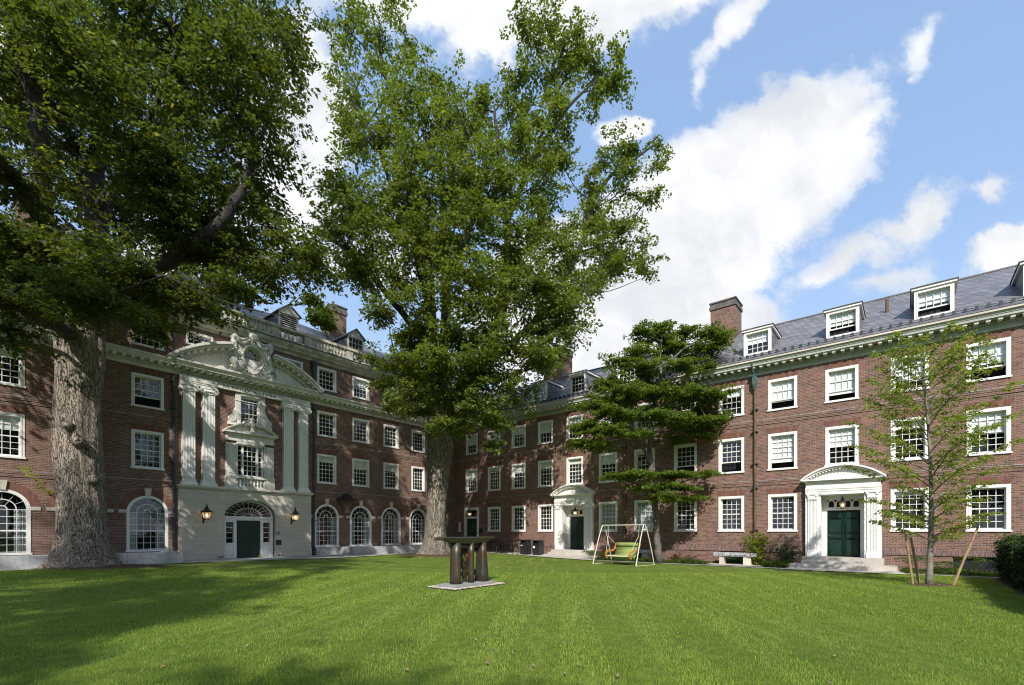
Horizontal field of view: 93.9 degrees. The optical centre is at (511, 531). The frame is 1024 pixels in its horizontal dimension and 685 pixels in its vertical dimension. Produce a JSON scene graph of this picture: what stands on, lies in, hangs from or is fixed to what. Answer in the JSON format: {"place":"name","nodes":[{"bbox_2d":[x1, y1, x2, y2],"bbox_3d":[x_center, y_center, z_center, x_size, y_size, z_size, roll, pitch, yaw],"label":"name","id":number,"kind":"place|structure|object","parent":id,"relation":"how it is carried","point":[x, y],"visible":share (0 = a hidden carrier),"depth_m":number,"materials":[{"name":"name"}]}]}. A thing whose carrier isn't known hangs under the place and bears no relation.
{"place":"outdoors","nodes":[
{"label":"outdoors","id":0,"kind":"place"},
{"bbox_2d":[0,552,416,570],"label":"stone path","id":1,"kind":"structure","parent":0,"point":[278,558],"depth_m":25.11,"materials":[{"name":"grey stone"}]},
{"bbox_2d":[427,582,504,590],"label":"gravel","id":2,"kind":"structure","parent":0,"point":[449,588],"depth_m":14.00,"materials":[{"name":"grey gravel"}]},
{"bbox_2d":[0,552,1023,684],"bbox_3d":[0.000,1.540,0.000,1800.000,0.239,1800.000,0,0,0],"label":"lawn","id":3,"kind":"structure","parent":0,"point":[506,563],"depth_m":8.41,"materials":[{"name":"green plant"}]},
{"bbox_2d":[0,551,182,569],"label":"granite wall","id":4,"kind":"structure","parent":3,"relation":"on","point":[17,562],"depth_m":20.44,"materials":[{"name":"grey stone"}]},
{"bbox_2d":[32,564,168,569],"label":"mulch","id":5,"kind":"object","parent":3,"relation":"on","point":[131,566],"visible":0.5,"depth_m":18.72,"materials":[{"name":"brown soil"}]},
{"bbox_2d":[0,0,347,568],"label":"tree","id":6,"kind":"object","parent":3,"relation":"on","point":[91,290],"visible":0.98,"depth_m":17.08,"materials":[{"name":"green plant"}]},
{"bbox_2d":[0,188,494,559],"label":"brick hall","id":7,"kind":"structure","parent":3,"relation":"on","point":[251,438],"depth_m":25.19,"materials":[{"name":"red brick"}]},
{"bbox_2d":[0,337,25,387],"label":"window","id":8,"kind":"structure","parent":7,"relation":"in","point":[9,376],"depth_m":19.26,"materials":[{"name":"white paint"}]},
{"bbox_2d":[0,404,27,458],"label":"window","id":9,"kind":"structure","parent":7,"relation":"in","point":[12,418],"depth_m":19.22,"materials":[{"name":"white paint"}]},
{"bbox_2d":[0,480,40,554],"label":"window","id":10,"kind":"structure","parent":7,"relation":"in","point":[15,508],"depth_m":19.41,"materials":[{"name":"white paint"}]},
{"bbox_2d":[46,495,113,511],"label":"window","id":11,"kind":"structure","parent":7,"relation":"in","point":[50,506],"depth_m":19.96,"materials":[{"name":"white paint"}]},
{"bbox_2d":[118,488,175,551],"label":"window","id":12,"kind":"structure","parent":7,"relation":"in","point":[147,510],"depth_m":22.93,"materials":[{"name":"white paint"}]},
{"bbox_2d":[129,422,165,470],"bbox_3d":[-17.302,-3.981,22.614,0.636,2.102,1.450,0,0,40],"label":"window","id":13,"kind":"structure","parent":7,"relation":"in","point":[147,441],"depth_m":22.72,"materials":[{"name":"white paint"}]},
{"bbox_2d":[129,365,165,410],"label":"window","id":14,"kind":"structure","parent":7,"relation":"in","point":[147,385],"depth_m":22.70,"materials":[{"name":"white paint"}]},
{"bbox_2d":[130,321,164,350],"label":"window","id":15,"kind":"structure","parent":7,"relation":"in","point":[140,341],"depth_m":22.69,"materials":[{"name":"white paint"}]},
{"bbox_2d":[185,330,212,344],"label":"window","id":16,"kind":"structure","parent":7,"relation":"in","point":[205,338],"depth_m":24.28,"materials":[{"name":"white paint"}]},
{"bbox_2d":[201,504,212,522],"bbox_3d":[-15.287,-0.904,23.867,0.774,0.955,0.516,0,0,40],"label":"wall lantern","id":17,"kind":"object","parent":7,"relation":"attached to","point":[206,511],"depth_m":23.71,"materials":[{"name":"black metal"}]},
{"bbox_2d":[237,520,259,557],"bbox_3d":[-14.384,0.410,26.066,0.130,2.060,1.220,0,0,40],"label":"door","id":18,"kind":"structure","parent":7,"relation":"in","point":[248,532],"depth_m":26.08,"materials":[{"name":"green paint"}]},
{"bbox_2d":[237,444,262,477],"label":"window","id":19,"kind":"structure","parent":7,"relation":"in","point":[248,457],"depth_m":26.13,"materials":[{"name":"white paint"}]},
{"bbox_2d":[241,396,259,422],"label":"window","id":20,"kind":"structure","parent":7,"relation":"in","point":[248,410],"depth_m":26.30,"materials":[{"name":"white paint"}]},
{"bbox_2d":[244,349,259,361],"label":"oval window","id":21,"kind":"structure","parent":7,"relation":"in","point":[257,357],"depth_m":25.93,"materials":[{"name":"grey glass"}]},
{"bbox_2d":[284,357,302,369],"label":"window","id":22,"kind":"structure","parent":7,"relation":"in","point":[300,364],"depth_m":27.99,"materials":[{"name":"white paint"}]},
{"bbox_2d":[289,507,299,523],"bbox_3d":[-12.438,-0.904,27.312,0.774,0.955,0.516,0,0,40],"label":"wall lantern","id":23,"kind":"object","parent":7,"relation":"attached to","point":[295,515],"depth_m":27.14,"materials":[{"name":"black metal"}]},
{"bbox_2d":[311,498,342,546],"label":"window","id":24,"kind":"structure","parent":7,"relation":"in","point":[328,513],"depth_m":29.89,"materials":[{"name":"white paint"}]},
{"bbox_2d":[316,448,337,484],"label":"window","id":25,"kind":"structure","parent":7,"relation":"in","point":[326,459],"depth_m":29.62,"materials":[{"name":"white paint"}]},
{"bbox_2d":[316,405,337,438],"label":"window","id":26,"kind":"structure","parent":7,"relation":"in","point":[326,416],"depth_m":29.66,"materials":[{"name":"white paint"}]},
{"bbox_2d":[317,366,336,392],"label":"window","id":27,"kind":"structure","parent":7,"relation":"in","point":[326,378],"depth_m":29.71,"materials":[{"name":"white paint"}]},
{"bbox_2d":[336,493,356,512],"bbox_3d":[-10.377,-1.800,30.072,1.300,1.220,1.300,0,0,40],"label":"wall ornament","id":28,"kind":"object","parent":7,"relation":"attached to","point":[346,500],"depth_m":29.96,"materials":[{"name":"brown metal"}]},
{"bbox_2d":[345,500,374,545],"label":"window","id":29,"kind":"structure","parent":7,"relation":"in","point":[361,514],"depth_m":31.73,"materials":[{"name":"white paint"}]},
{"bbox_2d":[351,453,369,486],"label":"window","id":30,"kind":"structure","parent":7,"relation":"in","point":[360,463],"depth_m":31.47,"materials":[{"name":"white paint"}]},
{"bbox_2d":[351,412,369,443],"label":"window","id":31,"kind":"structure","parent":7,"relation":"in","point":[360,423],"depth_m":31.54,"materials":[{"name":"white paint"}]},
{"bbox_2d":[352,376,369,400],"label":"window","id":32,"kind":"structure","parent":7,"relation":"in","point":[359,391],"depth_m":31.47,"materials":[{"name":"white paint"}]},
{"bbox_2d":[377,502,403,544],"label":"window","id":33,"kind":"structure","parent":7,"relation":"in","point":[390,514],"depth_m":33.50,"materials":[{"name":"white paint"}]},
{"bbox_2d":[382,419,398,448],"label":"window","id":34,"kind":"structure","parent":7,"relation":"in","point":[390,428],"depth_m":33.40,"materials":[{"name":"white paint"}]},
{"bbox_2d":[382,458,399,489],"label":"window","id":35,"kind":"structure","parent":7,"relation":"in","point":[390,466],"depth_m":33.36,"materials":[{"name":"white paint"}]},
{"bbox_2d":[406,504,426,544],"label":"window","id":36,"kind":"structure","parent":7,"relation":"in","point":[416,514],"depth_m":35.22,"materials":[{"name":"white paint"}]},
{"bbox_2d":[410,462,425,491],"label":"window","id":37,"kind":"structure","parent":7,"relation":"in","point":[417,469],"depth_m":35.22,"materials":[{"name":"white paint"}]},
{"bbox_2d":[410,425,425,452],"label":"window","id":38,"kind":"structure","parent":7,"relation":"in","point":[417,439],"depth_m":35.16,"materials":[{"name":"white paint"}]},
{"bbox_2d":[339,544,449,554],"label":"granite wall","id":39,"kind":"structure","parent":3,"relation":"on","point":[347,550],"depth_m":30.18,"materials":[{"name":"grey stone"}]},
{"bbox_2d":[399,554,466,556],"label":"mulch","id":40,"kind":"object","parent":3,"relation":"on","point":[429,555],"visible":0.5,"depth_m":28.29,"materials":[{"name":"brown soil"}]},
{"bbox_2d":[299,0,674,554],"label":"tree","id":41,"kind":"object","parent":3,"relation":"on","point":[470,370],"visible":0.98,"depth_m":26.95,"materials":[{"name":"green plant"}]},
{"bbox_2d":[86,567,980,683],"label":"fallen leaves","id":42,"kind":"object","parent":3,"relation":"on","point":[486,662],"visible":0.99,"depth_m":7.03,"materials":[{"name":"brown plant"}]},
{"bbox_2d":[527,555,592,559],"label":"entrance slab","id":43,"kind":"structure","parent":3,"relation":"on","point":[562,557],"depth_m":28.96,"materials":[{"name":"concrete"}]},
{"bbox_2d":[523,541,532,554],"bbox_3d":[1.013,1.053,30.218,0.542,0.895,0.567,0,0,28],"label":"cafe chair","id":44,"kind":"object","parent":43,"relation":"on","point":[526,546],"visible":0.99,"depth_m":30.07,"materials":[{"name":"black metal"}]},
{"bbox_2d":[532,540,543,554],"bbox_3d":[1.687,1.024,30.852,0.560,0.950,0.580,0,0,40],"label":"litter bin","id":45,"kind":"object","parent":43,"relation":"on","point":[538,547],"visible":0.97,"depth_m":30.66,"materials":[{"name":"black metal"}]},
{"bbox_2d":[593,524,654,566],"bbox_3d":[5.550,0.642,23.850,1.725,1.991,2.508,0,0,-44],"label":"garden swing","id":46,"kind":"object","parent":3,"relation":"on","point":[630,550],"visible":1,"depth_m":23.95,"materials":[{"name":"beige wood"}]},
{"bbox_2d":[455,260,1023,572],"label":"brick wing","id":47,"kind":"structure","parent":3,"relation":"on","point":[779,454],"depth_m":23.08,"materials":[{"name":"red brick"}]},
{"bbox_2d":[465,429,477,454],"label":"window","id":48,"kind":"structure","parent":47,"relation":"in","point":[474,438],"depth_m":36.69,"materials":[{"name":"white paint"}]},
{"bbox_2d":[465,464,477,492],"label":"window","id":49,"kind":"structure","parent":47,"relation":"in","point":[471,470],"depth_m":36.71,"materials":[{"name":"white paint"}]},
{"bbox_2d":[467,518,476,544],"bbox_3d":[-3.026,0.020,36.636,1.160,2.060,0.130,0,0,40],"label":"door","id":50,"kind":"structure","parent":47,"relation":"in","point":[471,523],"depth_m":36.65,"materials":[{"name":"green paint"}]},
{"bbox_2d":[487,426,500,451],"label":"window","id":51,"kind":"structure","parent":47,"relation":"in","point":[493,432],"depth_m":35.21,"materials":[{"name":"white paint"}]},
{"bbox_2d":[487,461,501,490],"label":"window","id":52,"kind":"structure","parent":47,"relation":"in","point":[493,466],"depth_m":35.24,"materials":[{"name":"white paint"}]},
{"bbox_2d":[487,502,501,531],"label":"window","id":53,"kind":"structure","parent":47,"relation":"in","point":[491,506],"depth_m":35.24,"materials":[{"name":"white paint"}]},
{"bbox_2d":[511,420,526,448],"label":"window","id":54,"kind":"structure","parent":47,"relation":"in","point":[521,429],"depth_m":33.70,"materials":[{"name":"white paint"}]},
{"bbox_2d":[511,458,526,489],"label":"window","id":55,"kind":"structure","parent":47,"relation":"in","point":[518,465],"depth_m":33.73,"materials":[{"name":"white paint"}]},
{"bbox_2d":[511,501,526,531],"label":"window","id":56,"kind":"structure","parent":47,"relation":"in","point":[518,504],"depth_m":33.75,"materials":[{"name":"white paint"}]},
{"bbox_2d":[537,415,553,444],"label":"window","id":57,"kind":"structure","parent":47,"relation":"in","point":[545,424],"depth_m":32.22,"materials":[{"name":"white paint"}]},
{"bbox_2d":[537,455,553,487],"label":"window","id":58,"kind":"structure","parent":47,"relation":"in","point":[544,462],"depth_m":32.24,"materials":[{"name":"white paint"}]},
{"bbox_2d":[537,500,553,531],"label":"window","id":59,"kind":"structure","parent":47,"relation":"in","point":[548,503],"depth_m":32.26,"materials":[{"name":"white paint"}]},
{"bbox_2d":[566,410,582,440],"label":"window","id":60,"kind":"structure","parent":47,"relation":"in","point":[572,416],"depth_m":30.87,"materials":[{"name":"white paint"}]},
{"bbox_2d":[565,451,583,484],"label":"window","id":61,"kind":"structure","parent":47,"relation":"in","point":[573,458],"depth_m":30.87,"materials":[{"name":"white paint"}]},
{"bbox_2d":[571,516,583,549],"bbox_3d":[4.343,0.080,31.048,1.260,2.140,0.130,0,0,40],"label":"door","id":62,"kind":"structure","parent":47,"relation":"in","point":[577,531],"depth_m":31.11,"materials":[{"name":"green paint"}]},
{"bbox_2d":[598,447,617,482],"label":"window","id":63,"kind":"structure","parent":47,"relation":"in","point":[609,458],"depth_m":29.32,"materials":[{"name":"white paint"}]},
{"bbox_2d":[598,496,618,531],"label":"window","id":64,"kind":"structure","parent":47,"relation":"in","point":[607,505],"depth_m":29.27,"materials":[{"name":"white paint"}]},
{"bbox_2d":[633,495,653,531],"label":"window","id":65,"kind":"structure","parent":47,"relation":"in","point":[643,512],"depth_m":27.85,"materials":[{"name":"white paint"}]},
{"bbox_2d":[634,397,654,428],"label":"window","id":66,"kind":"structure","parent":47,"relation":"in","point":[636,423],"depth_m":27.80,"materials":[{"name":"white paint"}]},
{"bbox_2d":[633,442,655,479],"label":"window","id":67,"kind":"structure","parent":47,"relation":"in","point":[638,451],"depth_m":27.91,"materials":[{"name":"white paint"}]},
{"bbox_2d":[674,438,697,471],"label":"window","id":68,"kind":"structure","parent":47,"relation":"in","point":[691,443],"depth_m":26.21,"materials":[{"name":"white paint"}]},
{"bbox_2d":[673,492,698,531],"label":"window","id":69,"kind":"structure","parent":47,"relation":"in","point":[677,515],"depth_m":26.23,"materials":[{"name":"white paint"}]},
{"bbox_2d":[717,379,745,416],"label":"window","id":70,"kind":"structure","parent":47,"relation":"in","point":[740,393],"depth_m":24.59,"materials":[{"name":"white paint"}]},
{"bbox_2d":[717,490,745,531],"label":"window","id":71,"kind":"structure","parent":47,"relation":"in","point":[730,494],"depth_m":24.72,"materials":[{"name":"white paint"}]},
{"bbox_2d":[718,431,745,473],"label":"window","id":72,"kind":"structure","parent":47,"relation":"in","point":[736,437],"depth_m":24.70,"materials":[{"name":"white paint"}]},
{"bbox_2d":[720,551,743,562],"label":"basement window","id":73,"kind":"structure","parent":47,"relation":"in","point":[727,557],"depth_m":24.66,"materials":[{"name":"black glass"}]},
{"bbox_2d":[766,487,798,531],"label":"window","id":74,"kind":"structure","parent":47,"relation":"in","point":[777,493],"depth_m":23.22,"materials":[{"name":"white paint"}]},
{"bbox_2d":[766,368,799,411],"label":"window","id":75,"kind":"structure","parent":47,"relation":"in","point":[782,386],"depth_m":23.24,"materials":[{"name":"white paint"}]},
{"bbox_2d":[766,424,799,470],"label":"window","id":76,"kind":"structure","parent":47,"relation":"in","point":[782,441],"depth_m":23.24,"materials":[{"name":"white paint"}]},
{"bbox_2d":[836,495,846,508],"bbox_3d":[14.986,-1.382,21.670,0.471,0.670,0.372,0,0,40],"label":"wall lantern","id":77,"kind":"object","parent":47,"relation":"attached to","point":[842,502],"depth_m":21.61,"materials":[{"name":"black metal"}]},
{"bbox_2d":[823,357,860,403],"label":"window","id":78,"kind":"structure","parent":47,"relation":"in","point":[841,377],"depth_m":21.71,"materials":[{"name":"white paint"}]},
{"bbox_2d":[823,417,860,466],"bbox_3d":[15.099,-4.051,21.853,1.440,2.102,0.636,0,0,40],"label":"window","id":79,"kind":"structure","parent":47,"relation":"in","point":[836,434],"depth_m":21.74,"materials":[{"name":"white paint"}]},
{"bbox_2d":[827,510,859,556],"bbox_3d":[15.271,0.080,22.012,1.260,2.140,0.130,0,0,40],"label":"door","id":80,"kind":"structure","parent":47,"relation":"in","point":[852,546],"depth_m":22.02,"materials":[{"name":"green paint"}]},
{"bbox_2d":[888,480,928,531],"bbox_3d":[16.917,-1.066,20.349,1.440,2.132,0.636,0,0,40],"label":"window","id":81,"kind":"structure","parent":47,"relation":"in","point":[894,493],"depth_m":20.18,"materials":[{"name":"white paint"}]},
{"bbox_2d":[889,344,930,393],"bbox_3d":[16.917,-6.831,20.349,1.440,1.842,0.636,0,0,40],"label":"window","id":82,"kind":"structure","parent":47,"relation":"in","point":[920,368],"depth_m":20.20,"materials":[{"name":"white paint"}]},
{"bbox_2d":[889,408,930,461],"bbox_3d":[16.917,-4.051,20.349,1.440,2.102,0.636,0,0,40],"label":"window","id":83,"kind":"structure","parent":47,"relation":"in","point":[916,414],"depth_m":20.12,"materials":[{"name":"white paint"}]},
{"bbox_2d":[953,557,998,571],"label":"basement window","id":84,"kind":"structure","parent":47,"relation":"in","point":[986,565],"depth_m":18.90,"materials":[{"name":"black glass"}]},
{"bbox_2d":[963,398,1013,455],"bbox_3d":[18.736,-4.051,18.845,1.440,2.102,0.636,0,0,40],"label":"window","id":85,"kind":"structure","parent":47,"relation":"in","point":[992,414],"depth_m":18.71,"materials":[{"name":"white paint"}]},
{"bbox_2d":[964,476,1013,531],"bbox_3d":[18.736,-1.066,18.845,1.440,2.132,0.636,0,0,40],"label":"window","id":86,"kind":"structure","parent":47,"relation":"in","point":[1000,494],"depth_m":18.84,"materials":[{"name":"white paint"}]},
{"bbox_2d":[966,328,1013,381],"bbox_3d":[18.736,-6.831,18.845,1.440,1.842,0.636,0,0,40],"label":"window","id":87,"kind":"structure","parent":47,"relation":"in","point":[1002,344],"depth_m":18.61,"materials":[{"name":"white paint"}]},
{"bbox_2d":[594,559,999,576],"bbox_3d":[13.008,1.610,21.976,21.000,0.019,1.950,0,0,40],"label":"planting bed","id":88,"kind":"object","parent":3,"relation":"on","point":[786,567],"visible":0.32,"depth_m":21.63,"materials":[{"name":"soil"}]},
{"bbox_2d":[639,549,652,557],"bbox_3d":[7.143,1.335,27.281,1.700,0.650,0.530,0,0,40],"label":"stone bench","id":89,"kind":"object","parent":88,"relation":"on","point":[646,552],"visible":0.41,"depth_m":26.80,"materials":[{"name":"stone"}]},
{"bbox_2d":[562,318,743,562],"bbox_3d":[7.133,-4.759,24.476,9.129,12.784,5.686,0,0,0],"label":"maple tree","id":90,"kind":"object","parent":88,"relation":"on","point":[697,397],"visible":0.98,"depth_m":24.20,"materials":[{"name":"green plant"}]},
{"bbox_2d":[667,553,681,560],"bbox_3d":[8.770,1.406,25.580,0.828,0.597,0.738,0,0,43],"label":"shrub","id":91,"kind":"object","parent":88,"relation":"on","point":[675,556],"visible":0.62,"depth_m":25.56,"materials":[{"name":"green plant"}]},
{"bbox_2d":[709,563,762,566],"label":"bench slab","id":92,"kind":"structure","parent":88,"relation":"on","point":[734,564],"depth_m":23.41,"materials":[{"name":"stone"}]},
{"bbox_2d":[713,552,757,564],"bbox_3d":[11.047,1.343,23.607,1.980,0.634,0.555,0,0,40],"label":"stone bench","id":93,"kind":"object","parent":92,"relation":"on","point":[747,559],"visible":0.95,"depth_m":23.37,"materials":[{"name":"stone"}]},
{"bbox_2d":[741,528,772,565],"bbox_3d":[11.856,0.810,23.157,1.429,1.994,1.535,0,0,22],"label":"shrub","id":94,"kind":"object","parent":88,"relation":"on","point":[759,544],"visible":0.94,"depth_m":22.98,"materials":[{"name":"green plant"}]},
{"bbox_2d":[766,540,803,562],"bbox_3d":[12.783,1.054,22.198,1.765,1.346,1.277,0,0,-41],"label":"shrub","id":95,"kind":"object","parent":88,"relation":"on","point":[788,558],"visible":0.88,"depth_m":22.26,"materials":[{"name":"green plant"}]},
{"bbox_2d":[591,556,999,576],"bbox_3d":[12.173,1.516,22.597,18.370,0.552,1.970,0,0,40],"label":"ground cover","id":96,"kind":"object","parent":88,"relation":"on","point":[773,562],"visible":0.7,"depth_m":22.00,"materials":[{"name":"green plant"}]},
{"bbox_2d":[893,557,926,565],"bbox_3d":[16.112,1.185,19.250,1.186,0.423,1.051,0,0,38],"label":"fern","id":97,"kind":"object","parent":96,"relation":"on","point":[921,559],"visible":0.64,"depth_m":19.16,"materials":[{"name":"green plant"}]},
{"bbox_2d":[925,561,959,568],"bbox_3d":[16.677,1.292,18.532,1.157,0.327,1.137,0,0,-39],"label":"fern","id":98,"kind":"object","parent":96,"relation":"on","point":[946,562],"visible":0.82,"depth_m":18.44,"materials":[{"name":"green plant"}]},
{"bbox_2d":[951,556,992,567],"bbox_3d":[17.638,1.149,18.272,1.156,0.452,1.153,0,0,20],"label":"fern","id":99,"kind":"object","parent":96,"relation":"on","point":[979,558],"visible":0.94,"depth_m":18.20,"materials":[{"name":"green plant"}]},
{"bbox_2d":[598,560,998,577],"bbox_3d":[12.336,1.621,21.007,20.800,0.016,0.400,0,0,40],"label":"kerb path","id":100,"kind":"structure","parent":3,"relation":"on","point":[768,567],"depth_m":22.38,"materials":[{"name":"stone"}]},
{"bbox_2d":[784,567,904,573],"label":"entrance slab","id":101,"kind":"structure","parent":3,"relation":"on","point":[847,570],"depth_m":19.88,"materials":[{"name":"stone"}]},
{"bbox_2d":[904,529,913,583],"bbox_3d":[12.377,0.815,14.899,0.072,1.778,0.286,0,0,-23],"label":"tree stake","id":102,"kind":"object","parent":3,"relation":"on","point":[909,560],"visible":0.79,"depth_m":14.88,"materials":[{"name":"brown wood"}]},
{"bbox_2d":[910,537,920,582],"bbox_3d":[12.942,0.945,15.343,0.072,1.524,0.377,0,0,-3],"label":"tree stake","id":103,"kind":"object","parent":3,"relation":"on","point":[915,561],"visible":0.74,"depth_m":15.32,"materials":[{"name":"brown wood"}]},
{"bbox_2d":[841,321,1023,583],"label":"young tree","id":104,"kind":"object","parent":3,"relation":"on","point":[931,519],"visible":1,"depth_m":14.49,"materials":[{"name":"green plant"}]},
{"bbox_2d":[908,583,956,586],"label":"mulch","id":105,"kind":"object","parent":3,"relation":"on","point":[933,584],"visible":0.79,"depth_m":14.53,"materials":[{"name":"brown soil"}]},
{"bbox_2d":[952,528,978,584],"bbox_3d":[13.828,0.796,14.588,1.015,1.841,0.070,0,0,-11],"label":"tree stake","id":106,"kind":"object","parent":3,"relation":"on","point":[964,558],"visible":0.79,"depth_m":14.57,"materials":[{"name":"brown wood"}]},
{"bbox_2d":[992,578,1023,595],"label":"hedge bed","id":107,"kind":"object","parent":3,"relation":"on","point":[1009,585],"visible":0.39,"depth_m":14.48,"materials":[{"name":"soil"}]},
{"bbox_2d":[989,532,1023,591],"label":"hedge","id":108,"kind":"object","parent":107,"relation":"on","point":[1009,560],"visible":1,"depth_m":14.58,"materials":[{"name":"green plant"}]},
{"bbox_2d":[0,0,1023,390],"label":"sky","id":109,"kind":"structure","parent":0,"point":[829,154],"materials":[{"name":"blue"}]},
{"bbox_2d":[474,551,581,559],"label":"terrace","id":110,"kind":"structure","parent":0,"point":[508,552],"depth_m":32.57,"materials":[{"name":"stone"}]},
{"bbox_2d":[520,539,531,553],"bbox_3d":[0.901,0.994,31.502,0.560,0.950,0.580,0,0,40],"label":"litter bin","id":111,"kind":"object","parent":110,"relation":"on","point":[522,542],"visible":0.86,"depth_m":31.38,"materials":[{"name":"black metal"}]},
{"label":"gravel bed","id":112,"kind":"structure","parent":0,"visible":0},
{"bbox_2d":[435,536,496,587],"bbox_3d":[-1.368,0.927,14.562,0.800,1.545,2.332,0,0,40],"label":"bronze sculpture","id":113,"kind":"object","parent":112,"relation":"on","point":[458,560],"visible":1,"depth_m":14.52,"materials":[{"name":"metal"}]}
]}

